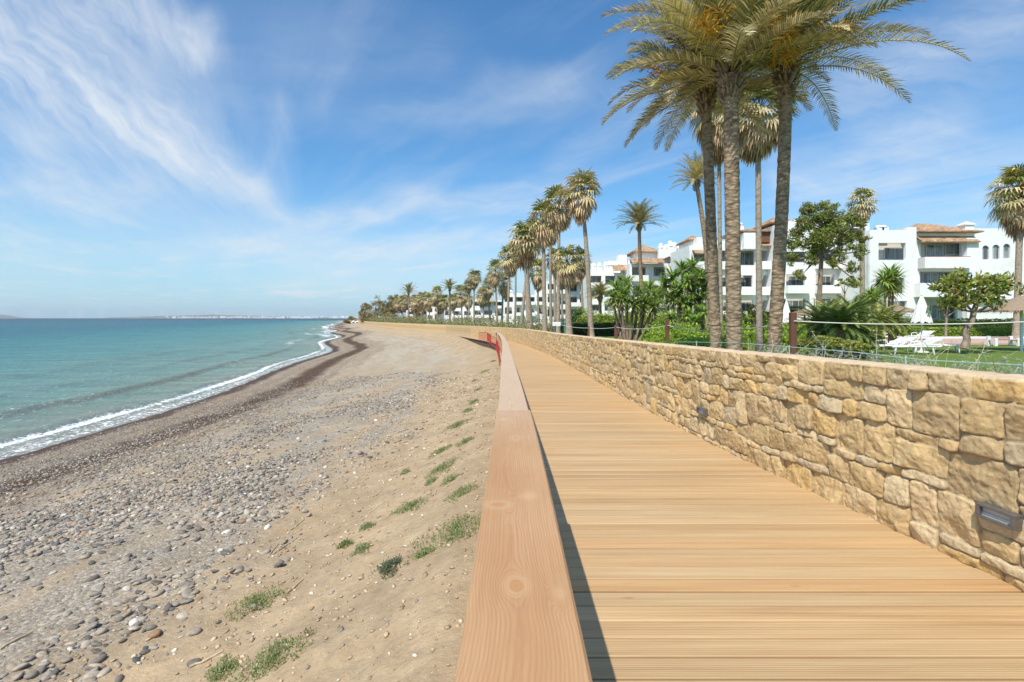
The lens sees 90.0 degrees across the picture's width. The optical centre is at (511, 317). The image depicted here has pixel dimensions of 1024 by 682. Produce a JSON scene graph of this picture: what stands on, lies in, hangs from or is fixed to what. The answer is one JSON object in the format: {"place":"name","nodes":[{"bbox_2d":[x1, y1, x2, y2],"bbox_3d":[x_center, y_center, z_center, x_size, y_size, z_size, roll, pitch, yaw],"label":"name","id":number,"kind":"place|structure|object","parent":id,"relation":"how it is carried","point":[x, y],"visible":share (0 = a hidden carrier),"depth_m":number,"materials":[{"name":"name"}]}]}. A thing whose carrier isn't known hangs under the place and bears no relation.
{"place":"outdoors","nodes":[
{"label":"outdoors","id":0,"kind":"place"},
{"bbox_2d":[0,320,342,459],"bbox_3d":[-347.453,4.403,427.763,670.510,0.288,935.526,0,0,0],"label":"sea","id":1,"kind":"structure","parent":0,"point":[62,381],"depth_m":47.51,"materials":[{"name":"liquid"}]},
{"bbox_2d":[110,314,291,317],"bbox_3d":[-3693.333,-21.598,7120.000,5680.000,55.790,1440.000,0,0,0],"label":"hills","id":2,"kind":"structure","parent":0,"point":[191,316],"depth_m":6815.75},
{"bbox_2d":[0,318,425,321],"bbox_3d":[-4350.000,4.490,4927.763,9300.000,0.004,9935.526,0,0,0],"label":"sea horizon","id":3,"kind":"structure","parent":0,"point":[153,319],"depth_m":1493.93,"materials":[{"name":"liquid"}]},
{"bbox_2d":[0,322,500,681],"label":"beach","id":4,"kind":"structure","parent":0,"point":[362,349],"depth_m":7.18,"materials":[{"name":"sand"}]},
{"bbox_2d":[0,496,334,681],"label":"beach pebbles","id":5,"kind":"object","parent":4,"relation":"on","point":[187,592],"visible":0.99,"depth_m":7.00,"materials":[{"name":"stone"}]},
{"bbox_2d":[204,650,242,681],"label":"weed tuft","id":6,"kind":"object","parent":4,"relation":"on","point":[220,669],"visible":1,"depth_m":4.42,"materials":[{"name":"green plant"}]},
{"bbox_2d":[0,370,459,522],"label":"shingle","id":7,"kind":"object","parent":4,"relation":"on","point":[241,493],"visible":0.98,"depth_m":13.36,"materials":[{"name":"gravel"}]},
{"bbox_2d":[224,580,289,621],"bbox_3d":[-2.778,3.086,5.596,0.482,0.162,0.689,0,0,45],"label":"weed tuft","id":8,"kind":"object","parent":4,"relation":"on","point":[258,600],"visible":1,"depth_m":5.57,"materials":[{"name":"green plant"}]},
{"bbox_2d":[228,627,316,681],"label":"weed tuft","id":9,"kind":"object","parent":4,"relation":"on","point":[271,654],"visible":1,"depth_m":4.26,"materials":[{"name":"green plant"}]},
{"bbox_2d":[47,367,499,681],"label":"stone chips","id":10,"kind":"object","parent":4,"relation":"on","point":[341,629],"visible":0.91,"depth_m":6.96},
{"bbox_2d":[349,540,371,556],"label":"weed tuft","id":11,"kind":"object","parent":4,"relation":"on","point":[363,546],"visible":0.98,"depth_m":6.13,"materials":[{"name":"green plant"}]},
{"bbox_2d":[371,553,407,579],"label":"weed tuft","id":12,"kind":"object","parent":4,"relation":"on","point":[386,566],"visible":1,"depth_m":5.27,"materials":[{"name":"green plant"}]},
{"bbox_2d":[388,495,432,515],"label":"weed tuft","id":13,"kind":"object","parent":4,"relation":"on","point":[409,505],"visible":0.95,"depth_m":7.32,"materials":[{"name":"green plant"}]},
{"bbox_2d":[415,544,436,559],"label":"weed tuft","id":14,"kind":"object","parent":4,"relation":"on","point":[424,552],"visible":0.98,"depth_m":5.30,"materials":[{"name":"green plant"}]},
{"bbox_2d":[424,457,459,478],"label":"weed tuft","id":15,"kind":"object","parent":4,"relation":"on","point":[443,466],"visible":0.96,"depth_m":8.94,"materials":[{"name":"green plant"}]},
{"bbox_2d":[407,510,480,559],"bbox_3d":[-0.633,2.358,5.599,1.024,0.385,0.822,0,0,0],"label":"weed tuft","id":16,"kind":"object","parent":4,"relation":"on","point":[451,534],"visible":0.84,"depth_m":5.56,"materials":[{"name":"green plant"}]},
{"bbox_2d":[443,482,477,502],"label":"weed tuft","id":17,"kind":"object","parent":4,"relation":"on","point":[462,491],"visible":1,"depth_m":6.89,"materials":[{"name":"green plant"}]},
{"bbox_2d":[463,337,495,349],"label":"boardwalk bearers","id":18,"kind":"object","parent":4,"relation":"on","point":[483,343],"visible":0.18,"depth_m":49.99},
{"bbox_2d":[460,336,1023,681],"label":"boardwalk","id":19,"kind":"structure","parent":18,"relation":"on","point":[689,557],"depth_m":3.24,"materials":[{"name":"wood"}]},
{"bbox_2d":[479,332,499,365],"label":"red barrier","id":20,"kind":"object","parent":19,"relation":"on","point":[488,338],"visible":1,"depth_m":44.39,"materials":[{"name":"paint"}]},
{"bbox_2d":[455,331,592,681],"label":"wooden handrail","id":21,"kind":"object","parent":19,"relation":"attached to","point":[521,622],"visible":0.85,"depth_m":1.18,"materials":[{"name":"wood"}]},
{"bbox_2d":[349,320,1023,592],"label":"stone wall","id":22,"kind":"structure","parent":4,"relation":"on","point":[932,456],"depth_m":4.25,"materials":[{"name":"stone"}]},
{"bbox_2d":[0,0,1023,317],"label":"sky","id":23,"kind":"structure","parent":0,"point":[302,158],"materials":[{"name":"blue"}]},
{"bbox_2d":[356,319,1023,373],"bbox_3d":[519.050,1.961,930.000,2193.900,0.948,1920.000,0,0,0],"label":"garden ground","id":24,"kind":"structure","parent":0,"point":[998,351],"depth_m":20.53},
{"bbox_2d":[358,295,387,321],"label":"shore tree","id":25,"kind":"object","parent":24,"relation":"on","point":[375,312],"visible":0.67,"depth_m":234.03,"materials":[{"name":"green plant"}]},
{"bbox_2d":[380,302,399,316],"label":"shore tree","id":26,"kind":"object","parent":24,"relation":"on","point":[387,310],"visible":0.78,"depth_m":215.76,"materials":[{"name":"green plant"}]},
{"bbox_2d":[398,282,417,320],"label":"date palm","id":27,"kind":"object","parent":24,"relation":"on","point":[409,288],"visible":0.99,"depth_m":149.77,"materials":[{"name":"green plant"}]},
{"bbox_2d":[415,291,426,318],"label":"fan palm","id":28,"kind":"object","parent":24,"relation":"on","point":[420,302],"visible":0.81,"depth_m":157.44,"materials":[{"name":"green plant"}]},
{"bbox_2d":[421,292,433,315],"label":"fan palm","id":29,"kind":"object","parent":24,"relation":"on","point":[428,304],"visible":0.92,"depth_m":149.29,"materials":[{"name":"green plant"}]},
{"bbox_2d":[430,285,442,318],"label":"fan palm","id":30,"kind":"object","parent":24,"relation":"on","point":[435,298],"visible":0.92,"depth_m":139.34,"materials":[{"name":"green plant"}]},
{"bbox_2d":[438,294,448,321],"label":"fan palm","id":31,"kind":"object","parent":24,"relation":"on","point":[443,305],"visible":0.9,"depth_m":135.56,"materials":[{"name":"green plant"}]},
{"bbox_2d":[440,277,456,318],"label":"date palm","id":32,"kind":"object","parent":24,"relation":"on","point":[448,283],"visible":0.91,"depth_m":117.78,"materials":[{"name":"green plant"}]},
{"bbox_2d":[444,300,471,323],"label":"apartment building","id":33,"kind":"structure","parent":24,"relation":"on","point":[464,311],"depth_m":175.00,"materials":[{"name":"white paint"}]},
{"bbox_2d":[452,284,469,318],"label":"fan palm","id":34,"kind":"object","parent":24,"relation":"on","point":[460,300],"visible":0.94,"depth_m":111.47,"materials":[{"name":"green plant"}]},
{"bbox_2d":[466,268,481,324],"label":"fan palm","id":35,"kind":"object","parent":24,"relation":"on","point":[474,280],"visible":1,"depth_m":87.70,"materials":[{"name":"green plant"}]},
{"bbox_2d":[475,286,491,321],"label":"fan palm","id":36,"kind":"object","parent":24,"relation":"on","point":[482,303],"visible":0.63,"depth_m":103.56,"materials":[{"name":"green plant"}]},
{"bbox_2d":[478,277,494,326],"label":"fan palm","id":37,"kind":"object","parent":24,"relation":"on","point":[487,293],"visible":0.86,"depth_m":91.52,"materials":[{"name":"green plant"}]},
{"bbox_2d":[472,298,501,323],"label":"apartment building","id":38,"kind":"structure","parent":24,"relation":"on","point":[478,311],"depth_m":150.00,"materials":[{"name":"white paint"}]},
{"bbox_2d":[484,258,503,325],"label":"fan palm","id":39,"kind":"object","parent":24,"relation":"on","point":[494,276],"visible":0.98,"depth_m":81.63,"materials":[{"name":"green plant"}]},
{"bbox_2d":[366,312,637,331],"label":"undergrowth","id":40,"kind":"object","parent":24,"relation":"on","point":[418,320],"visible":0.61,"depth_m":84.69,"materials":[{"name":"green plant"}]},
{"bbox_2d":[497,273,512,321],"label":"fan palm","id":41,"kind":"object","parent":24,"relation":"on","point":[502,287],"visible":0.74,"depth_m":85.68,"materials":[{"name":"green plant"}]},
{"bbox_2d":[497,244,519,327],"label":"fan palm","id":42,"kind":"object","parent":24,"relation":"on","point":[508,267],"visible":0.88,"depth_m":65.82,"materials":[{"name":"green plant"}]},
{"bbox_2d":[503,290,541,324],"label":"apartment building","id":43,"kind":"structure","parent":24,"relation":"on","point":[519,297],"depth_m":125.00,"materials":[{"name":"white paint"}]},
{"bbox_2d":[506,220,541,329],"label":"fan palm","id":44,"kind":"object","parent":24,"relation":"on","point":[526,249],"visible":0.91,"depth_m":49.67,"materials":[{"name":"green plant"}]},
{"bbox_2d":[519,219,534,325],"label":"fan palm","id":45,"kind":"object","parent":24,"relation":"on","point":[523,299],"visible":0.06,"depth_m":61.84,"materials":[{"name":"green plant"}]},
{"bbox_2d":[529,257,548,325],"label":"fan palm","id":46,"kind":"object","parent":24,"relation":"on","point":[536,279],"visible":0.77,"depth_m":73.56,"materials":[{"name":"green plant"}]},
{"bbox_2d":[527,197,556,330],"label":"fan palm","id":47,"kind":"object","parent":24,"relation":"on","point":[543,232],"visible":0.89,"depth_m":45.81,"materials":[{"name":"green plant"}]},
{"bbox_2d":[538,214,556,330],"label":"fan palm","id":48,"kind":"object","parent":24,"relation":"on","point":[550,282],"visible":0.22,"depth_m":57.87,"materials":[{"name":"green plant"}]},
{"bbox_2d":[545,247,563,321],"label":"fan palm","id":49,"kind":"object","parent":24,"relation":"on","point":[553,250],"visible":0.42,"depth_m":63.83,"materials":[{"name":"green plant"}]},
{"bbox_2d":[541,183,576,332],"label":"fan palm","id":50,"kind":"object","parent":24,"relation":"on","point":[561,219],"visible":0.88,"depth_m":41.78,"materials":[{"name":"green plant"}]},
{"bbox_2d":[546,277,580,323],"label":"apartment building","id":51,"kind":"structure","parent":24,"relation":"on","point":[576,297],"depth_m":100.00,"materials":[{"name":"white paint"}]},
{"bbox_2d":[551,244,583,334],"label":"fan palm","id":52,"kind":"object","parent":24,"relation":"on","point":[568,274],"visible":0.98,"depth_m":39.78,"materials":[{"name":"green plant"}]},
{"bbox_2d":[569,244,590,313],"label":"fan palm","id":53,"kind":"object","parent":24,"relation":"on","point":[582,273],"visible":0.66,"depth_m":56.68,"materials":[{"name":"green plant"}]},
{"bbox_2d":[559,167,603,336],"bbox_3d":[5.114,-4.820,37.871,3.483,12.856,3.392,0,0,0],"label":"fan palm","id":54,"kind":"object","parent":24,"relation":"on","point":[581,213],"visible":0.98,"depth_m":37.80,"materials":[{"name":"green plant"}]},
{"bbox_2d":[555,322,621,335],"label":"hedge","id":55,"kind":"object","parent":24,"relation":"on","point":[581,329],"visible":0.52,"depth_m":44.02,"materials":[{"name":"green plant"}]},
{"bbox_2d":[586,280,610,314],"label":"date palm","id":56,"kind":"object","parent":24,"relation":"on","point":[598,289],"visible":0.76,"depth_m":53.80,"materials":[{"name":"green plant"}]},
{"bbox_2d":[583,255,629,315],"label":"apartment building","id":57,"kind":"structure","parent":24,"relation":"on","point":[609,270],"depth_m":84.75,"materials":[{"name":"white paint"}]},
{"bbox_2d":[572,307,646,332],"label":"hedge","id":58,"kind":"object","parent":24,"relation":"on","point":[604,317],"visible":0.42,"depth_m":50.12,"materials":[{"name":"green plant"}]},
{"bbox_2d":[601,274,669,340],"bbox_3d":[7.689,-0.567,30.992,5.025,4.392,3.030,0,0,0],"label":"yucca","id":59,"kind":"object","parent":24,"relation":"on","point":[619,294],"visible":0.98,"depth_m":30.69,"materials":[{"name":"green plant"}]},
{"bbox_2d":[613,198,668,315],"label":"date palm","id":60,"kind":"object","parent":24,"relation":"on","point":[640,215],"visible":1,"depth_m":51.75,"materials":[{"name":"green plant"}]},
{"bbox_2d":[622,241,678,314],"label":"apartment building","id":61,"kind":"structure","parent":24,"relation":"on","point":[654,261],"depth_m":80.80,"materials":[{"name":"white paint"}]},
{"bbox_2d":[654,255,707,332],"bbox_3d":[9.199,-0.894,26.998,3.739,5.031,3.057,0,0,0],"label":"yucca","id":62,"kind":"object","parent":24,"relation":"on","point":[692,297],"visible":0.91,"depth_m":26.62,"materials":[{"name":"green plant"}]},
{"bbox_2d":[636,336,725,348],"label":"lawn","id":63,"kind":"structure","parent":24,"relation":"on","point":[689,341],"depth_m":19.34,"materials":[{"name":"green plant"}]},
{"bbox_2d":[662,305,708,332],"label":"yucca","id":64,"kind":"object","parent":24,"relation":"on","point":[688,317],"visible":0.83,"depth_m":23.92,"materials":[{"name":"green plant"}]},
{"bbox_2d":[668,151,722,332],"bbox_3d":[14.476,-5.607,40.104,4.193,14.430,4.345,0,0,0],"label":"date palm","id":65,"kind":"object","parent":24,"relation":"on","point":[695,174],"visible":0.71,"depth_m":39.84,"materials":[{"name":"green plant"}]},
{"bbox_2d":[602,0,804,347],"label":"date palm","id":66,"kind":"object","parent":24,"relation":"on","point":[705,102],"visible":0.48,"depth_m":13.52,"materials":[{"name":"green plant"}]},
{"bbox_2d":[645,308,768,332],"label":"hedge","id":67,"kind":"object","parent":24,"relation":"on","point":[660,317],"visible":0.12,"depth_m":47.12,"materials":[{"name":"green plant"}]},
{"bbox_2d":[685,93,742,333],"bbox_3d":[9.220,-4.855,22.790,3.214,12.873,3.274,0,0,0],"label":"fan palm","id":68,"kind":"object","parent":24,"relation":"on","point":[718,149],"visible":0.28,"depth_m":22.92,"materials":[{"name":"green plant"}]},
{"bbox_2d":[671,222,770,315],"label":"apartment building","id":69,"kind":"structure","parent":24,"relation":"on","point":[690,246],"depth_m":67.00,"materials":[{"name":"white paint"}]},
{"bbox_2d":[741,252,753,264],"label":"window","id":70,"kind":"structure","parent":69,"relation":"in","point":[747,258],"depth_m":68.60,"materials":[{"name":"grey glass"}]},
{"bbox_2d":[600,0,877,350],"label":"date palm","id":71,"kind":"object","parent":24,"relation":"on","point":[723,18],"visible":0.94,"depth_m":11.83,"materials":[{"name":"green plant"}]},
{"bbox_2d":[742,302,768,325],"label":"shrub","id":72,"kind":"object","parent":24,"relation":"on","point":[752,312],"visible":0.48,"depth_m":39.84,"materials":[{"name":"green plant"}]},
{"bbox_2d":[638,319,875,353],"bbox_3d":[10.605,0.862,23.000,9.336,1.818,4.144,0,0,0],"label":"hedge","id":73,"kind":"object","parent":24,"relation":"on","point":[749,335],"visible":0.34,"depth_m":21.66,"materials":[{"name":"green plant"}]},
{"bbox_2d":[712,78,803,351],"bbox_3d":[9.479,-3.986,19.862,3.521,11.135,2.946,0,0,18],"label":"fan palm","id":74,"kind":"object","parent":24,"relation":"on","point":[754,148],"visible":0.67,"depth_m":19.88,"materials":[{"name":"green plant"}]},
{"bbox_2d":[556,312,1023,354],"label":"rope fence","id":75,"kind":"object","parent":24,"relation":"on","point":[793,321],"visible":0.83,"depth_m":11.94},
{"bbox_2d":[752,217,869,319],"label":"apartment building","id":76,"kind":"structure","parent":24,"relation":"on","point":[797,291],"depth_m":64.00,"materials":[{"name":"white paint"}]},
{"bbox_2d":[785,299,858,357],"bbox_3d":[11.476,0.437,18.975,2.409,2.267,2.530,0,0,0],"label":"sago palm","id":77,"kind":"object","parent":24,"relation":"on","point":[818,310],"visible":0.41,"depth_m":18.77,"materials":[{"name":"green plant"}]},
{"bbox_2d":[676,0,971,352],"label":"date palm","id":78,"kind":"object","parent":24,"relation":"on","point":[788,78],"visible":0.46,"depth_m":12.46,"materials":[{"name":"green plant"}]},
{"bbox_2d":[786,199,872,307],"bbox_3d":[20.886,-3.208,34.015,5.933,9.621,2.904,0,0,0],"label":"garden tree","id":79,"kind":"object","parent":24,"relation":"on","point":[829,229],"visible":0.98,"depth_m":33.86,"materials":[{"name":"green plant"}]},
{"bbox_2d":[797,335,871,351],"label":"shrub","id":80,"kind":"object","parent":24,"relation":"on","point":[837,343],"visible":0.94,"depth_m":13.43,"materials":[{"name":"green plant"}]},
{"bbox_2d":[806,302,874,358],"bbox_3d":[11.237,0.496,17.572,2.084,2.148,2.246,0,0,44],"label":"sago palm","id":81,"kind":"object","parent":24,"relation":"on","point":[842,314],"visible":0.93,"depth_m":17.27,"materials":[{"name":"green plant"}]},
{"bbox_2d":[816,294,899,354],"bbox_3d":[13.980,0.294,20.975,3.178,2.553,3.001,0,0,0],"label":"sago palm","id":82,"kind":"object","parent":24,"relation":"on","point":[861,302],"visible":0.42,"depth_m":20.56,"materials":[{"name":"green plant"}]},
{"bbox_2d":[696,341,1023,374],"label":"wire fence","id":83,"kind":"object","parent":24,"relation":"on","point":[905,357],"visible":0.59,"depth_m":4.38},
{"bbox_2d":[843,187,879,320],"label":"fan palm","id":84,"kind":"object","parent":24,"relation":"on","point":[861,206],"visible":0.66,"depth_m":45.80,"materials":[{"name":"green plant"}]},
{"bbox_2d":[847,318,885,358],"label":"sago palm","id":85,"kind":"object","parent":24,"relation":"on","point":[873,340],"visible":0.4,"depth_m":18.75,"materials":[{"name":"green plant"}]},
{"bbox_2d":[853,285,896,336],"bbox_3d":[23.291,-0.297,33.119,2.948,3.792,2.273,0,0,-24],"label":"yucca","id":86,"kind":"object","parent":24,"relation":"on","point":[875,293],"visible":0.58,"depth_m":32.86,"materials":[{"name":"green plant"}]},
{"bbox_2d":[742,317,1012,328],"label":"hedge","id":87,"kind":"object","parent":24,"relation":"on","point":[940,321],"visible":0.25,"depth_m":46.62,"materials":[{"name":"green plant"}]},
{"bbox_2d":[744,325,1011,336],"bbox_3d":[32.245,1.135,40.233,27.668,1.219,1.692,0,0,0],"label":"hedge","id":88,"kind":"object","parent":24,"relation":"on","point":[992,331],"visible":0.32,"depth_m":39.72,"materials":[{"name":"green plant"}]},
{"bbox_2d":[735,327,1023,373],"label":"dry undergrowth","id":89,"kind":"object","parent":24,"relation":"on","point":[908,362],"visible":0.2,"depth_m":4.54,"materials":[{"name":"green plant"}]},
{"bbox_2d":[861,302,912,348],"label":"sago palm","id":90,"kind":"object","parent":24,"relation":"on","point":[885,310],"visible":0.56,"depth_m":24.64,"materials":[{"name":"green plant"}]},
{"bbox_2d":[866,262,910,338],"bbox_3d":[25.046,-1.080,33.986,3.392,5.359,2.588,0,0,-28],"label":"yucca","id":91,"kind":"object","parent":24,"relation":"on","point":[889,278],"visible":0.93,"depth_m":33.73,"materials":[{"name":"green plant"}]},
{"bbox_2d":[873,337,914,353],"bbox_3d":[16.163,1.174,22.005,1.961,0.702,0.762,0,0,-9],"label":"sun lounger","id":92,"kind":"object","parent":24,"relation":"on","point":[894,342],"visible":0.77,"depth_m":21.84,"materials":[{"name":"white plastic"}]},
{"bbox_2d":[880,308,919,342],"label":"sago palm","id":93,"kind":"object","parent":24,"relation":"on","point":[891,337],"visible":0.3,"depth_m":26.77,"materials":[{"name":"green plant"}]},
{"bbox_2d":[885,337,942,353],"bbox_3d":[16.722,1.174,21.397,1.961,0.702,0.762,0,0,6],"label":"sun lounger","id":94,"kind":"object","parent":24,"relation":"on","point":[928,342],"visible":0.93,"depth_m":21.17,"materials":[{"name":"white plastic"}]},
{"bbox_2d":[910,293,932,352],"bbox_3d":[18.000,0.223,22.500,0.737,2.615,0.737,0,0,13],"label":"closed parasol","id":95,"kind":"object","parent":24,"relation":"on","point":[921,313],"visible":0.98,"depth_m":22.37,"materials":[{"name":"white fabric"}]},
{"bbox_2d":[830,222,1023,320],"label":"apartment building","id":96,"kind":"structure","parent":24,"relation":"on","point":[923,254],"depth_m":58.80,"materials":[{"name":"white paint"}]},
{"bbox_2d":[884,247,902,259],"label":"window","id":97,"kind":"structure","parent":96,"relation":"in","point":[890,253],"depth_m":59.52,"materials":[{"name":"grey glass"}]},
{"bbox_2d":[922,273,937,282],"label":"window","id":98,"kind":"structure","parent":96,"relation":"in","point":[926,277],"depth_m":60.08,"materials":[{"name":"grey glass"}]},
{"bbox_2d":[926,245,942,255],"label":"window","id":99,"kind":"structure","parent":96,"relation":"in","point":[931,250],"depth_m":60.08,"materials":[{"name":"grey glass"}]},
{"bbox_2d":[944,243,958,254],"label":"window","id":100,"kind":"structure","parent":96,"relation":"in","point":[949,248],"depth_m":60.08,"materials":[{"name":"grey glass"}]},
{"bbox_2d":[904,336,959,352],"bbox_3d":[18.581,1.174,22.616,1.961,0.702,0.762,0,0,31],"label":"sun lounger","id":101,"kind":"object","parent":24,"relation":"on","point":[943,344],"visible":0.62,"depth_m":22.44,"materials":[{"name":"white plastic"}]},
{"bbox_2d":[932,297,966,336],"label":"garden tree","id":102,"kind":"object","parent":24,"relation":"on","point":[946,320],"visible":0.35,"depth_m":35.97,"materials":[{"name":"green plant"}]},
{"bbox_2d":[926,266,1023,349],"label":"rubber tree","id":103,"kind":"object","parent":24,"relation":"on","point":[998,285],"visible":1,"depth_m":21.28,"materials":[{"name":"green plant"}]},
{"bbox_2d":[978,295,1023,350],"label":"thatched parasol","id":104,"kind":"object","parent":24,"relation":"on","point":[1015,305],"visible":0.73,"depth_m":23.30,"materials":[{"name":"beige plant"}]},
{"bbox_2d":[982,163,1023,338],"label":"fan palm","id":105,"kind":"object","parent":24,"relation":"on","point":[1011,218],"visible":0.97,"depth_m":34.90,"materials":[{"name":"green plant"}]},
{"bbox_2d":[986,336,1019,345],"bbox_3d":[26.400,1.255,27.520,1.340,0.550,0.540,0,0,0],"label":"garden bench","id":106,"kind":"object","parent":24,"relation":"on","point":[1010,339],"visible":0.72,"depth_m":27.67,"materials":[{"name":"white plastic"}]},
{"bbox_2d":[871,338,1023,344],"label":"garden path","id":107,"kind":"structure","parent":0,"point":[975,341],"depth_m":30.89,"materials":[{"name":"ceramic"}]},
{"bbox_3d":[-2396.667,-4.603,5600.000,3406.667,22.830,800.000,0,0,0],"label":"far coast","id":108,"kind":"structure","parent":0,"visible":0},
{"bbox_2d":[166,316,357,317],"bbox_3d":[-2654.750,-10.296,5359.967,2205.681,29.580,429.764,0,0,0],"label":"distant town","id":109,"kind":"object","parent":108,"relation":"on","point":[261,317],"visible":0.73,"depth_m":5323.55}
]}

